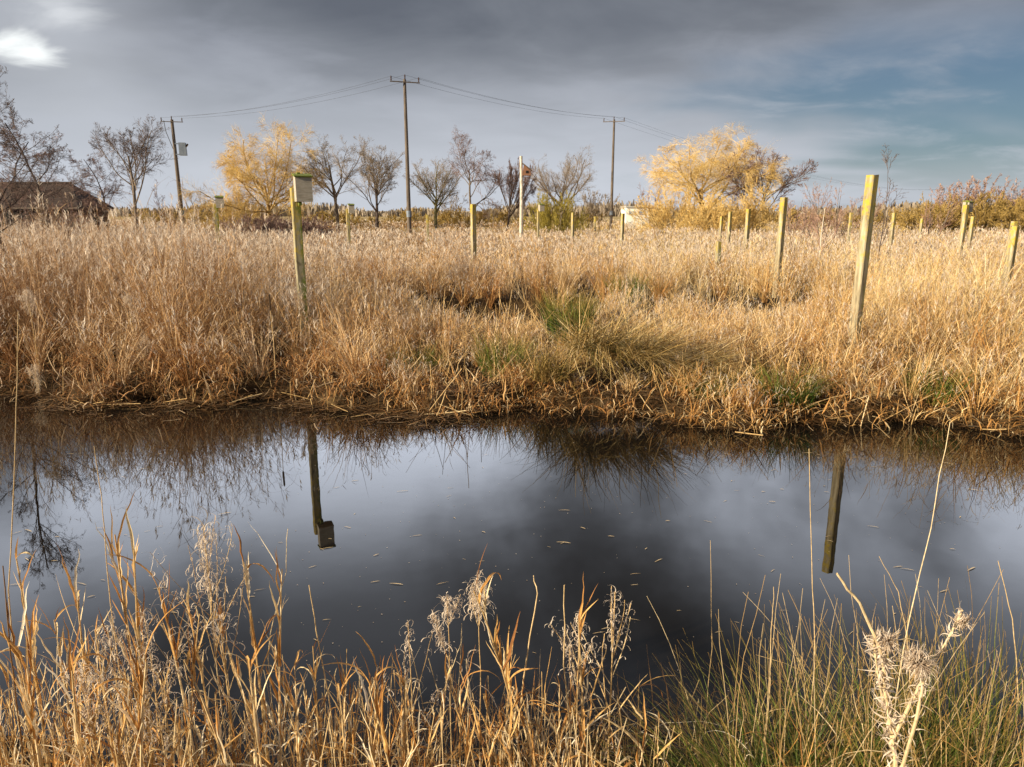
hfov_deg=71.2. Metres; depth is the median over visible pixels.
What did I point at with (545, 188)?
bare tree
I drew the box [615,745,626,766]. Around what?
grass stem
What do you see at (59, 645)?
grass stem
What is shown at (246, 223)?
bramble bush
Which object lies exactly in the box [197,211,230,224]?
scrub shrub
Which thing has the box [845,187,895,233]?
birch sapling
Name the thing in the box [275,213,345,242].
bramble bush
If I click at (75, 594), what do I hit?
grass stem
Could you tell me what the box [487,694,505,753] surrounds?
grass stem
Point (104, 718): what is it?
grass stem
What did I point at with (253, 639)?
grass stem
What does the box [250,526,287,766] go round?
grass stem
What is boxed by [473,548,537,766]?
grass stem
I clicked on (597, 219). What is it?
scrub shrub
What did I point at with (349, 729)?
grass stem
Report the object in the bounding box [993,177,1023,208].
hedge sapling
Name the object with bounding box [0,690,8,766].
grass stem
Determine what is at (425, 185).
bare tree
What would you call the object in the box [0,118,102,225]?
alder tree
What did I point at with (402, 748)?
grass stem
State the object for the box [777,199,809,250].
birch sapling
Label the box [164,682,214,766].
grass stem
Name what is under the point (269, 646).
dry stalk
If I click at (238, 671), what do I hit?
grass stem
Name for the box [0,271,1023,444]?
dead leaf tangle
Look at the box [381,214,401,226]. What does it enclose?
scrub shrub
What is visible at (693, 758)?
rush tussock
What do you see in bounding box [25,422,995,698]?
floating specks
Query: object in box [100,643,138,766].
grass stem
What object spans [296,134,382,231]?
bare tree
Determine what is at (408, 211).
utility pole
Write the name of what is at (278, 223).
bramble bush
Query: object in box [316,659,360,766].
grass stem
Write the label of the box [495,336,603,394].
shaggy tussock
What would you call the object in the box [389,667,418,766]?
grass stem
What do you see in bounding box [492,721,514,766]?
grass stem
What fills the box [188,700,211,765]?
grass stem
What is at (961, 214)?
hedge shrub
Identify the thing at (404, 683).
grass stem
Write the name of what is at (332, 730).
grass stem
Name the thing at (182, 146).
utility pole
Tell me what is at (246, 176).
willow tree
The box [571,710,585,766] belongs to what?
grass stem
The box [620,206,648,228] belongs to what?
white shed
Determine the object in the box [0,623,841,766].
dead grass
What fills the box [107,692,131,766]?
grass stem
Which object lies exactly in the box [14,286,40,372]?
willowherb
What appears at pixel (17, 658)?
grass stem
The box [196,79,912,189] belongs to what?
overhead wire
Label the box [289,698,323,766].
grass stem
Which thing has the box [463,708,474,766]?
grass stem
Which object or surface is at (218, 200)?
nest box post
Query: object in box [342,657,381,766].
grass stem
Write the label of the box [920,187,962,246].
birch sapling
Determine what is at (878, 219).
scrub shrub
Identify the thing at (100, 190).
alder tree
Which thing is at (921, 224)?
wooden post
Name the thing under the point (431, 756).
grass stem
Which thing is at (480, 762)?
grass stem
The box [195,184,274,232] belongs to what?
willow bush
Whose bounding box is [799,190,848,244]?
birch sapling
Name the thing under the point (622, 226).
wooden post
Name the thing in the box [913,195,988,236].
hedge shrub
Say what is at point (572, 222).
wooden post
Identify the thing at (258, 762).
grass stem
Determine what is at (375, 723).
grass stem
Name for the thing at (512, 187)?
bare tree
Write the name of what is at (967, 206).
nest box post
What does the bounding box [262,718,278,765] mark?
grass stem
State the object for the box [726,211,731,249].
wooden post
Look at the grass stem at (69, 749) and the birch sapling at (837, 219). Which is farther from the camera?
the birch sapling at (837, 219)
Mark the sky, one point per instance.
(939, 84)
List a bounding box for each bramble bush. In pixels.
[212,212,265,239]
[242,213,287,234]
[256,212,310,236]
[265,212,325,241]
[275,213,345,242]
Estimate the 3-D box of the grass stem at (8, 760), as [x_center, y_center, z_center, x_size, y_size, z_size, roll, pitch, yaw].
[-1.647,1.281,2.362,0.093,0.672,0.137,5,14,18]
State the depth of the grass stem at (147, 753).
2.49 m
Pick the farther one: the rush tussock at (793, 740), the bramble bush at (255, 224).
the bramble bush at (255, 224)
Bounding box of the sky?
[0,0,1023,210]
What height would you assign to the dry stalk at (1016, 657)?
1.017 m
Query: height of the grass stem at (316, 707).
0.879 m
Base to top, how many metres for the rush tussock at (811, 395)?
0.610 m
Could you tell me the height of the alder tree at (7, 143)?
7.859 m
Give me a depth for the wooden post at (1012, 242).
13.75 m
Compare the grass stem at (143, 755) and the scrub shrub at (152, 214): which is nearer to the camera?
the grass stem at (143, 755)
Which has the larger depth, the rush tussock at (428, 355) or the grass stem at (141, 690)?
the rush tussock at (428, 355)
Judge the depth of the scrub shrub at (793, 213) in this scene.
81.43 m
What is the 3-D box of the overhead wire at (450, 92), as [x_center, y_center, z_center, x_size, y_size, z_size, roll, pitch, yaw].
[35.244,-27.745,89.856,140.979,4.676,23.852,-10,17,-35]
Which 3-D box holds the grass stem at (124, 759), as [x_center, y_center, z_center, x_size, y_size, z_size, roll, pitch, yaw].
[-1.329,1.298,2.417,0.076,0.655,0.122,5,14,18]
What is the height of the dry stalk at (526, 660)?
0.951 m
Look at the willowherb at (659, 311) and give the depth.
12.25 m
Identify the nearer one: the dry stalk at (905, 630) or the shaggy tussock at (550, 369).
the dry stalk at (905, 630)
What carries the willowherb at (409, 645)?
on the ground at (50, 383)
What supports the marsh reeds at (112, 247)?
on the ground at (50, 383)
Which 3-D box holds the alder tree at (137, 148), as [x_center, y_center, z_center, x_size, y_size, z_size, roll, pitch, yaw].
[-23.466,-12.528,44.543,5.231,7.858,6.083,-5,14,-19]
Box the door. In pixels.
[2,210,24,226]
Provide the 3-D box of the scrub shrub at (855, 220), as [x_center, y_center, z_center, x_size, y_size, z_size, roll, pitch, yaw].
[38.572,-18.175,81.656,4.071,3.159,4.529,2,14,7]
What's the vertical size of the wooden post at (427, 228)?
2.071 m
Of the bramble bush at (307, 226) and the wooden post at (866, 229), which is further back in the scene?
the bramble bush at (307, 226)
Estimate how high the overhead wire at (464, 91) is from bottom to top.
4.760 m
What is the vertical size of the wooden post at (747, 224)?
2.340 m
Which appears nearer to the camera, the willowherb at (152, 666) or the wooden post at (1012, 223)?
the willowherb at (152, 666)
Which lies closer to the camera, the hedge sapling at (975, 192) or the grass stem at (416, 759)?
the grass stem at (416, 759)
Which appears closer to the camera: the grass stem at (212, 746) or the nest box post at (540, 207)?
the grass stem at (212, 746)
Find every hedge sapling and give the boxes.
[929,181,960,207]
[946,182,979,206]
[958,173,1001,232]
[975,182,1001,212]
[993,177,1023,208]
[1003,177,1023,206]
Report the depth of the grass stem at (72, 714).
2.04 m
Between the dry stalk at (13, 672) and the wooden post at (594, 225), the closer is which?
the dry stalk at (13, 672)
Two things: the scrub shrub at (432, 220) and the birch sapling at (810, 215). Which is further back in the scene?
the scrub shrub at (432, 220)
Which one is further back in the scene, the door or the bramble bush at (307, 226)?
the door
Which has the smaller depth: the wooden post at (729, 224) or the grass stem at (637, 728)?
the grass stem at (637, 728)
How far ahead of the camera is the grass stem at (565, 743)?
2.30 m
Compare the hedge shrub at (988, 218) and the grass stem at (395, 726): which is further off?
the hedge shrub at (988, 218)
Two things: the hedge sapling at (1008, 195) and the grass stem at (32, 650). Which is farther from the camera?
the hedge sapling at (1008, 195)
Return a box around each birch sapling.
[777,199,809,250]
[799,178,833,244]
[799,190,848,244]
[803,182,863,245]
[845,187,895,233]
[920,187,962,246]
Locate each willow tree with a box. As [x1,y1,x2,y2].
[178,110,333,229]
[634,121,795,226]
[718,143,817,234]
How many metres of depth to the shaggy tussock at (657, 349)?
8.65 m
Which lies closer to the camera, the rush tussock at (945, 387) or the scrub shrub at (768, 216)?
the rush tussock at (945, 387)
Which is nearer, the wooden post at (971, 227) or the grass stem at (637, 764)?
the grass stem at (637, 764)
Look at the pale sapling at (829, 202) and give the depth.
19.67 m
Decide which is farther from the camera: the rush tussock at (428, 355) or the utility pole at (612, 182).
the utility pole at (612, 182)
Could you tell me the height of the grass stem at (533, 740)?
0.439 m
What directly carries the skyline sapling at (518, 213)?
on the ground at (50, 383)
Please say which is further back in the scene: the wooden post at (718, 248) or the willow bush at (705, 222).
the willow bush at (705, 222)
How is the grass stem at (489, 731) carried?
on the ground at (50, 383)
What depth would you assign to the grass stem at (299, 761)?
2.28 m
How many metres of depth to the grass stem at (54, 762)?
1.94 m
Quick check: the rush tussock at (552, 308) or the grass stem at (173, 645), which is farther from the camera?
the rush tussock at (552, 308)
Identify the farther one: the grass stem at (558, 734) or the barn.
the barn
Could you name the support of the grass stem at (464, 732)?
on the ground at (50, 383)
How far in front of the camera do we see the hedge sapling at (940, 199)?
57.98 m
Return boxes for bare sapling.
[151,181,182,229]
[189,185,212,224]
[633,180,681,230]
[873,145,906,261]
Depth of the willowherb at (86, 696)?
2.08 m
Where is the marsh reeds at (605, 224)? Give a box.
[37,216,1022,240]
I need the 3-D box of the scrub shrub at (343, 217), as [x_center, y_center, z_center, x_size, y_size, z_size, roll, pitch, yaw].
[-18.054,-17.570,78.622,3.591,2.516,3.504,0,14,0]
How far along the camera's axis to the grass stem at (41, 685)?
2.57 m
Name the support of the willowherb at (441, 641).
on the ground at (50, 383)
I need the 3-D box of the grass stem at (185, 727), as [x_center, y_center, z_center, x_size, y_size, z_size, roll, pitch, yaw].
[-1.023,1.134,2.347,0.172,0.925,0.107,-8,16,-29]
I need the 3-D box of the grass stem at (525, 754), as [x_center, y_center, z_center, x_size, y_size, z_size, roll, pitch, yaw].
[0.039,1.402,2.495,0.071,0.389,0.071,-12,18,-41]
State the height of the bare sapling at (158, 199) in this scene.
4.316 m
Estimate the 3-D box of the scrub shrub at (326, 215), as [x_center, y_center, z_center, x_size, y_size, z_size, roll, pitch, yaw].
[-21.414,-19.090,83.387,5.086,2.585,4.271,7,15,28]
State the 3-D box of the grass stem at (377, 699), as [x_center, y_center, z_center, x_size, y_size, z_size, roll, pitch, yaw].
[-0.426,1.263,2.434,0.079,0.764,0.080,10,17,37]
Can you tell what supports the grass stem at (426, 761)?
on the ground at (50, 383)
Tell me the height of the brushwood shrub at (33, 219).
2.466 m
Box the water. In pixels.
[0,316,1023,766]
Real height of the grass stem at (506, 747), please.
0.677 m
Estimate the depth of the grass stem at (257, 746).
2.34 m
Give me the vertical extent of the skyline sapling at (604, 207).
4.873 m
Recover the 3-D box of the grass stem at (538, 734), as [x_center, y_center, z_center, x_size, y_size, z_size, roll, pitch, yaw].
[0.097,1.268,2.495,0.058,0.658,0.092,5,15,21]
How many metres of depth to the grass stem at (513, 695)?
2.41 m
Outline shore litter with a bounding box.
[0,358,1023,437]
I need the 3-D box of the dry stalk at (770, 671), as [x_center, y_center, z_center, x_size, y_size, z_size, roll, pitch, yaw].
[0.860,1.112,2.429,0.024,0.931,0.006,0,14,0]
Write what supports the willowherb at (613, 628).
on the ground at (50, 383)
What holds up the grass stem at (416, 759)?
on the ground at (50, 383)
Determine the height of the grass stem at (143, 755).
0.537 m
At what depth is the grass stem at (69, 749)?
2.30 m
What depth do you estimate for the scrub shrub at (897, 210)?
79.77 m
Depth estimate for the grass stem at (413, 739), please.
2.24 m
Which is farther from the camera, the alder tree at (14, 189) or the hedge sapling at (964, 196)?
the hedge sapling at (964, 196)
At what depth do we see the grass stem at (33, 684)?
2.45 m
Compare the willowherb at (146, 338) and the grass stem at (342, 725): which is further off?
the willowherb at (146, 338)
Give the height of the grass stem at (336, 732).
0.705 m
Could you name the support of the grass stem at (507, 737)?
on the ground at (50, 383)
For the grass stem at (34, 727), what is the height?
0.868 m
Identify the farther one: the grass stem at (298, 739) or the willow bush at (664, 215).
the willow bush at (664, 215)
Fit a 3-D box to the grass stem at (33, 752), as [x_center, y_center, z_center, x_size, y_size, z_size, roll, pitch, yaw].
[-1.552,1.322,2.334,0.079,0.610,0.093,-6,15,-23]
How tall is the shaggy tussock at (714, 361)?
1.080 m
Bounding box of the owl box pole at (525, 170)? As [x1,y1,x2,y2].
[519,156,531,247]
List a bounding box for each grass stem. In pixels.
[0,581,68,766]
[0,632,44,766]
[0,652,37,766]
[0,660,30,763]
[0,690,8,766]
[0,704,18,766]
[0,747,6,766]
[3,689,18,762]
[4,539,50,766]
[8,595,40,766]
[14,714,44,766]
[18,711,63,766]
[19,600,87,763]
[38,661,58,765]
[41,659,90,766]
[43,637,136,765]
[47,686,82,766]
[50,686,60,763]
[50,733,66,766]
[52,608,112,766]
[56,543,124,766]
[60,626,74,754]
[63,616,87,766]
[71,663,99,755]
[75,749,97,766]
[77,631,137,766]
[86,616,121,766]
[87,727,103,766]
[95,490,145,764]
[96,685,132,766]
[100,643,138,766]
[102,596,192,766]
[106,554,223,766]
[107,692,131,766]
[108,563,166,766]
[110,509,160,766]
[117,665,133,766]
[124,700,145,766]
[127,652,149,766]
[129,663,166,760]
[132,743,164,766]
[148,659,176,766]
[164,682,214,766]
[169,606,212,766]
[182,582,217,766]
[184,618,236,766]
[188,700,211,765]
[204,596,237,766]
[210,691,224,765]
[214,619,275,766]
[215,595,257,751]
[234,526,275,766]
[242,714,266,766]
[247,677,261,766]
[249,723,275,766]
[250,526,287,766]
[259,724,268,766]
[261,620,303,766]
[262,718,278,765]
[268,650,319,766]
[269,652,310,766]
[283,670,319,766]
[287,676,325,766]
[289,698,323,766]
[304,712,311,766]
[307,629,332,766]
[308,720,316,765]
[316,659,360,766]
[318,701,325,766]
[319,736,330,766]
[323,668,357,764]
[323,694,350,766]
[324,658,354,766]
[324,658,408,766]
[324,675,357,766]
[325,714,346,766]
[331,662,361,766]
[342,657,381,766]
[345,698,361,766]
[350,648,395,766]
[357,689,377,766]
[358,633,385,746]
[371,727,377,759]
[373,654,390,760]
[375,689,400,766]
[376,710,391,766]
[385,704,413,766]
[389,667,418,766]
[392,649,433,765]
[393,704,419,766]
[400,688,410,751]
[402,741,420,766]
[408,696,427,766]
[411,741,419,765]
[421,707,446,766]
[424,735,440,766]
[438,644,460,766]
[451,645,476,766]
[451,674,475,766]
[460,648,507,766]
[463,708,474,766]
[465,738,483,766]
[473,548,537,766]
[481,677,499,766]
[481,712,496,766]
[484,620,545,757]
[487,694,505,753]
[490,706,495,766]
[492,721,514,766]
[495,679,524,766]
[495,707,501,766]
[496,709,523,766]
[497,637,518,751]
[497,695,511,765]
[498,687,522,766]
[520,742,528,766]
[522,675,551,766]
[523,716,537,765]
[530,675,547,766]
[549,666,602,766]
[550,676,577,766]
[550,717,566,766]
[563,702,574,766]
[571,582,597,766]
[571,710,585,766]
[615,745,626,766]
[629,691,645,766]
[633,692,650,766]
[649,712,669,766]
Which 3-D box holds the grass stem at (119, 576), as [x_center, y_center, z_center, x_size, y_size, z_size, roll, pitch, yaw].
[-1.366,0.982,2.483,0.197,1.283,0.196,7,15,27]
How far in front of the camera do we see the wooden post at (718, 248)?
18.68 m
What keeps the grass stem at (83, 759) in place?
on the ground at (50, 383)
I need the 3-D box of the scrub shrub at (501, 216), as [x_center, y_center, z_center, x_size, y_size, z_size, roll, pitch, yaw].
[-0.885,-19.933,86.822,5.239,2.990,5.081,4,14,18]
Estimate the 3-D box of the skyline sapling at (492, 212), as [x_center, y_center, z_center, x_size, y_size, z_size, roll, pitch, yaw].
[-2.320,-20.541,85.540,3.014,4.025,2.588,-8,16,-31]
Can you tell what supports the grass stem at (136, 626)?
on the ground at (50, 383)
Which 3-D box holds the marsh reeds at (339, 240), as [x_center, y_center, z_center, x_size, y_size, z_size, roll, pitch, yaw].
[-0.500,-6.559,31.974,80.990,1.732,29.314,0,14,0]
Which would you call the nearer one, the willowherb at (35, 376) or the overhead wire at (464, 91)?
the willowherb at (35, 376)
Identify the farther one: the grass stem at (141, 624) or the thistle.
the grass stem at (141, 624)
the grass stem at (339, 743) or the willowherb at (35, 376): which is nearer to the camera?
the grass stem at (339, 743)
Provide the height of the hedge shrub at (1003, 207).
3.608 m
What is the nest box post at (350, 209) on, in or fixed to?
on the ground at (50, 383)
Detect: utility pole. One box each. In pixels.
[160,116,187,229]
[390,74,419,239]
[603,117,624,230]
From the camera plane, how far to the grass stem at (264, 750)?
2.52 m
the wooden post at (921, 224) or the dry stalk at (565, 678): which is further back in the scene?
the wooden post at (921, 224)
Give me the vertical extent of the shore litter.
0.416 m
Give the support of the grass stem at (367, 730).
on the ground at (50, 383)
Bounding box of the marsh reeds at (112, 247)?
[0,176,1023,406]
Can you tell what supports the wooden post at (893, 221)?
on the ground at (50, 383)
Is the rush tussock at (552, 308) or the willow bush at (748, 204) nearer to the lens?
the rush tussock at (552, 308)
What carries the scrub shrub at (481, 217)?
on the ground at (50, 383)
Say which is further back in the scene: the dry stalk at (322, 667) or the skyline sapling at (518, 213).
the skyline sapling at (518, 213)
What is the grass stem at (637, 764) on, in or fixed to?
on the ground at (50, 383)
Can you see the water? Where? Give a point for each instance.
(518, 506)
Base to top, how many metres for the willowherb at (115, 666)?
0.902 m
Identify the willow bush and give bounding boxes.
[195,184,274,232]
[518,187,589,238]
[621,178,716,237]
[676,192,744,237]
[700,177,789,237]
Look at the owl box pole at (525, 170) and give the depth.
36.57 m
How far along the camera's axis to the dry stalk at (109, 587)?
2.43 m
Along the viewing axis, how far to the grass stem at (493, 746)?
2.66 m
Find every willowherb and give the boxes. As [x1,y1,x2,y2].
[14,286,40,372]
[22,364,44,395]
[36,654,128,766]
[76,611,185,766]
[90,608,204,766]
[123,293,140,369]
[123,506,251,766]
[136,331,156,373]
[377,620,451,766]
[426,589,465,766]
[463,569,495,766]
[544,609,597,765]
[563,585,634,766]
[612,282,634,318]
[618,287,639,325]
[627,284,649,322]
[656,297,666,323]
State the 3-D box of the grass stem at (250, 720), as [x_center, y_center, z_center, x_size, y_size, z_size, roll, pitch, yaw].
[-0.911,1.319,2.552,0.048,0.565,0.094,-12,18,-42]
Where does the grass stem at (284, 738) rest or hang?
on the ground at (50, 383)
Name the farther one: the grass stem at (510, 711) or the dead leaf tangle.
the dead leaf tangle
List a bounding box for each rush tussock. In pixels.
[364,337,457,378]
[462,323,546,379]
[521,283,608,343]
[545,642,875,766]
[597,268,664,305]
[605,605,957,766]
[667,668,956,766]
[670,359,751,398]
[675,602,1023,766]
[736,351,848,408]
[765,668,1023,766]
[807,580,1023,766]
[890,355,1004,406]
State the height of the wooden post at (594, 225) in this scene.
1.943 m
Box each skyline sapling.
[438,189,468,225]
[481,195,502,227]
[511,198,530,222]
[563,190,603,226]
[579,189,619,222]
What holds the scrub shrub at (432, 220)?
on the ground at (50, 383)
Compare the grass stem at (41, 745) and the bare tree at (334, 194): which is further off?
the bare tree at (334, 194)
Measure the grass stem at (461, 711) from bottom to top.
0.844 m
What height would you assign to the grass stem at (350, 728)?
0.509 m
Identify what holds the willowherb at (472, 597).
on the ground at (50, 383)
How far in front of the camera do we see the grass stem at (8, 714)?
2.71 m
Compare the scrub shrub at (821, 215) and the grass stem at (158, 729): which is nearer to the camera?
the grass stem at (158, 729)
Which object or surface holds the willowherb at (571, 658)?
on the ground at (50, 383)
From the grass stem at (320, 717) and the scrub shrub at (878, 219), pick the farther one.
the scrub shrub at (878, 219)
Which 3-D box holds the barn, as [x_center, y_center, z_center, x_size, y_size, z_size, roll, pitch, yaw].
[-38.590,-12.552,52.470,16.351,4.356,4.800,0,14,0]
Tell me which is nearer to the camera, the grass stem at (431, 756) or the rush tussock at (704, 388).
the grass stem at (431, 756)
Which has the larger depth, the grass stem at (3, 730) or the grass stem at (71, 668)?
the grass stem at (3, 730)
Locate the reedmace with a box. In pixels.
[268,294,275,377]
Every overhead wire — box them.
[161,76,933,189]
[187,75,935,189]
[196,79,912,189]
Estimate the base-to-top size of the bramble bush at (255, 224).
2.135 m
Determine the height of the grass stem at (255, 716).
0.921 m
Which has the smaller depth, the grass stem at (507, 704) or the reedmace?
the grass stem at (507, 704)
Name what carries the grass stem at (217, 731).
on the ground at (50, 383)
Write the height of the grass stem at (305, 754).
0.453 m
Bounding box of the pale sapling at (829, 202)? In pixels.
[802,198,834,276]
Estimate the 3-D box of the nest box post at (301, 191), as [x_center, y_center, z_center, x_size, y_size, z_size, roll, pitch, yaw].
[-2.925,-1.548,10.205,0.277,2.812,0.347,-6,15,-23]
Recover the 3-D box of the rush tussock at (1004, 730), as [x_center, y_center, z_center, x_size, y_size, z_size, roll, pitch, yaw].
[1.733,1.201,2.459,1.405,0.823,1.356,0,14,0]
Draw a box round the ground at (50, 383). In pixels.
[0,211,1023,766]
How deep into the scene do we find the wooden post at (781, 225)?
16.14 m
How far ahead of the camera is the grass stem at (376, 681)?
2.63 m
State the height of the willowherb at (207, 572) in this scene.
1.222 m
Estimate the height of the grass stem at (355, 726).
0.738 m
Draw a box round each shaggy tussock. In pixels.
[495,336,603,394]
[511,282,681,394]
[560,297,729,397]
[604,312,768,391]
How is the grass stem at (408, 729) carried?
on the ground at (50, 383)
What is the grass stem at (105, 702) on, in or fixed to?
on the ground at (50, 383)
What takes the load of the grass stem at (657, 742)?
on the ground at (50, 383)
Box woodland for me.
[108,199,960,216]
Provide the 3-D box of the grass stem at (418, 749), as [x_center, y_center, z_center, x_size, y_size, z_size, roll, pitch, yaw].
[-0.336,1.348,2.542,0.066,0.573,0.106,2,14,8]
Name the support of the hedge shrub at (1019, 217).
on the ground at (50, 383)
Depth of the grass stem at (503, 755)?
2.46 m
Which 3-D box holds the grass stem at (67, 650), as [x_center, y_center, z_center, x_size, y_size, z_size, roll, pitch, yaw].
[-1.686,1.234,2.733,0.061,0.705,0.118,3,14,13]
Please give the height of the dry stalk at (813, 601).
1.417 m
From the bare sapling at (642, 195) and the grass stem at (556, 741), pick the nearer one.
the grass stem at (556, 741)
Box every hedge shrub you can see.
[889,191,968,234]
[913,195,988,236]
[929,192,1011,233]
[949,188,1023,235]
[966,196,1020,234]
[980,194,1023,237]
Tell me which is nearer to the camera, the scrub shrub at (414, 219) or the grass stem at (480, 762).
the grass stem at (480, 762)
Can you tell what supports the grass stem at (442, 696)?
on the ground at (50, 383)
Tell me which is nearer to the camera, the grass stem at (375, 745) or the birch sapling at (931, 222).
the grass stem at (375, 745)
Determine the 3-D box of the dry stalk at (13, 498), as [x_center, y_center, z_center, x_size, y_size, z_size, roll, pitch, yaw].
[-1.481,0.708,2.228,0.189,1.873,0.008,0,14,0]
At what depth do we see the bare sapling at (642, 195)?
69.56 m
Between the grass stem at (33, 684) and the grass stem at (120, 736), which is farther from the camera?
the grass stem at (33, 684)
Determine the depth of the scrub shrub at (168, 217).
84.61 m
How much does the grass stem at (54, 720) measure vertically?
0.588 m
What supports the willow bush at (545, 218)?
on the ground at (50, 383)
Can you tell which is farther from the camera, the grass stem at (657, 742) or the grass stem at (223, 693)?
the grass stem at (223, 693)
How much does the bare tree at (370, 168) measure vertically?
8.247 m
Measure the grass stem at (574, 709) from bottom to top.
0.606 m
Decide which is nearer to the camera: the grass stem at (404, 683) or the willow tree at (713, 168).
the grass stem at (404, 683)
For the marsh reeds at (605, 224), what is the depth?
66.61 m
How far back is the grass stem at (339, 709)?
2.63 m
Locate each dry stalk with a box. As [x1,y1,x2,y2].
[2,566,24,764]
[8,311,36,765]
[94,447,134,766]
[268,529,287,763]
[309,585,335,765]
[517,575,537,766]
[563,585,572,766]
[762,587,773,761]
[805,453,814,753]
[879,556,909,749]
[887,423,949,764]
[998,561,1018,764]
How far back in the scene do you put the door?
50.57 m
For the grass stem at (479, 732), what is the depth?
2.16 m
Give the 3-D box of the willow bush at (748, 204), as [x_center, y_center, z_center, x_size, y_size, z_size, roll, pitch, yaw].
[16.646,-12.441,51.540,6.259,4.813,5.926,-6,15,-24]
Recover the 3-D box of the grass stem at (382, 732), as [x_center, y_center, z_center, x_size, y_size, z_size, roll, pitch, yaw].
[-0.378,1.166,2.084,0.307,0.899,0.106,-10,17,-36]
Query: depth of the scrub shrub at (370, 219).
78.15 m
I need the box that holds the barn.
[0,182,113,230]
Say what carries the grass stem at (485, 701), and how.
on the ground at (50, 383)
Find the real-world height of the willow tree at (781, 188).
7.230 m
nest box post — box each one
[213,195,223,251]
[290,172,312,351]
[346,203,354,248]
[537,203,544,237]
[954,200,973,276]
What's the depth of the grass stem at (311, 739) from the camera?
2.51 m
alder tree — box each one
[0,65,66,296]
[0,99,97,227]
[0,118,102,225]
[55,147,126,224]
[89,114,174,227]
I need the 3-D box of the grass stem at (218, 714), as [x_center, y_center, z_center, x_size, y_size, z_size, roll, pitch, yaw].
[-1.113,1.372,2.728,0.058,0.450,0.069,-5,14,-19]
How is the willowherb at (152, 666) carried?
on the ground at (50, 383)
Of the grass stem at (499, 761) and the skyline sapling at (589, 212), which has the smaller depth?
the grass stem at (499, 761)
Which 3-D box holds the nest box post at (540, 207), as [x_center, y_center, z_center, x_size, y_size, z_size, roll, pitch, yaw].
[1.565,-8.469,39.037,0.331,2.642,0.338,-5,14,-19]
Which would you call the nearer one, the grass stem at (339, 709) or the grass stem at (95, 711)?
the grass stem at (95, 711)
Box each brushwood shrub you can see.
[0,194,43,235]
[14,204,70,235]
[39,200,101,236]
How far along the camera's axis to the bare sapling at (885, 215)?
20.54 m
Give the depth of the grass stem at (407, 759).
1.90 m
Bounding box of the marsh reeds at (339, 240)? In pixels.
[1,221,1023,282]
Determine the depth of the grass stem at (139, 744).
2.14 m
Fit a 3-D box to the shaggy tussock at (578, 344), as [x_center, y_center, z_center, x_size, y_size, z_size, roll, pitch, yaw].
[1.000,-0.603,8.983,2.209,1.461,2.296,0,14,0]
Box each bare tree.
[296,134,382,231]
[335,135,403,229]
[402,157,466,228]
[438,127,515,232]
[492,157,536,231]
[515,146,597,228]
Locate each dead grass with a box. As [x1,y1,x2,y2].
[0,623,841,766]
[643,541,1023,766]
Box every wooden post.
[426,214,428,250]
[470,204,476,264]
[571,212,574,245]
[593,216,595,236]
[620,213,624,251]
[713,241,720,281]
[718,216,722,239]
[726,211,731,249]
[743,209,750,254]
[772,197,787,297]
[845,175,878,360]
[846,213,852,256]
[888,213,896,248]
[919,218,923,234]
[966,216,974,249]
[1001,225,1019,303]
[1005,221,1017,256]
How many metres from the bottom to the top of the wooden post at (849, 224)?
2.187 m
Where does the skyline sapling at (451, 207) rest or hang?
on the ground at (50, 383)
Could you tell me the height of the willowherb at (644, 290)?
1.282 m
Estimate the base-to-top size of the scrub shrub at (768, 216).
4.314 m
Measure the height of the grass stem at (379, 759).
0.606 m
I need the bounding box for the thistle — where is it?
[836,573,973,766]
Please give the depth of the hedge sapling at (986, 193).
58.40 m
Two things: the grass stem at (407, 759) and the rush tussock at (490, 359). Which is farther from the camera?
the rush tussock at (490, 359)
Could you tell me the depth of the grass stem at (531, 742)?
2.20 m
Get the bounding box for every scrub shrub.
[124,208,159,228]
[155,209,180,226]
[171,206,206,226]
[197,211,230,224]
[311,208,345,227]
[333,212,361,228]
[357,215,385,228]
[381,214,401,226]
[398,207,429,227]
[428,210,449,227]
[438,205,482,228]
[468,207,497,226]
[486,208,519,227]
[574,210,606,226]
[751,205,777,223]
[763,206,809,227]
[814,208,845,226]
[841,212,860,227]
[853,208,886,228]
[875,207,910,228]
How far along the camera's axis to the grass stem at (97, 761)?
1.98 m
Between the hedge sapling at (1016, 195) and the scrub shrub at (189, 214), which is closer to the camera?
the hedge sapling at (1016, 195)
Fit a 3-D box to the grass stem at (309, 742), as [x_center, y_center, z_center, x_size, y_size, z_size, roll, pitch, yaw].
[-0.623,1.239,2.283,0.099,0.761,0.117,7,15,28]

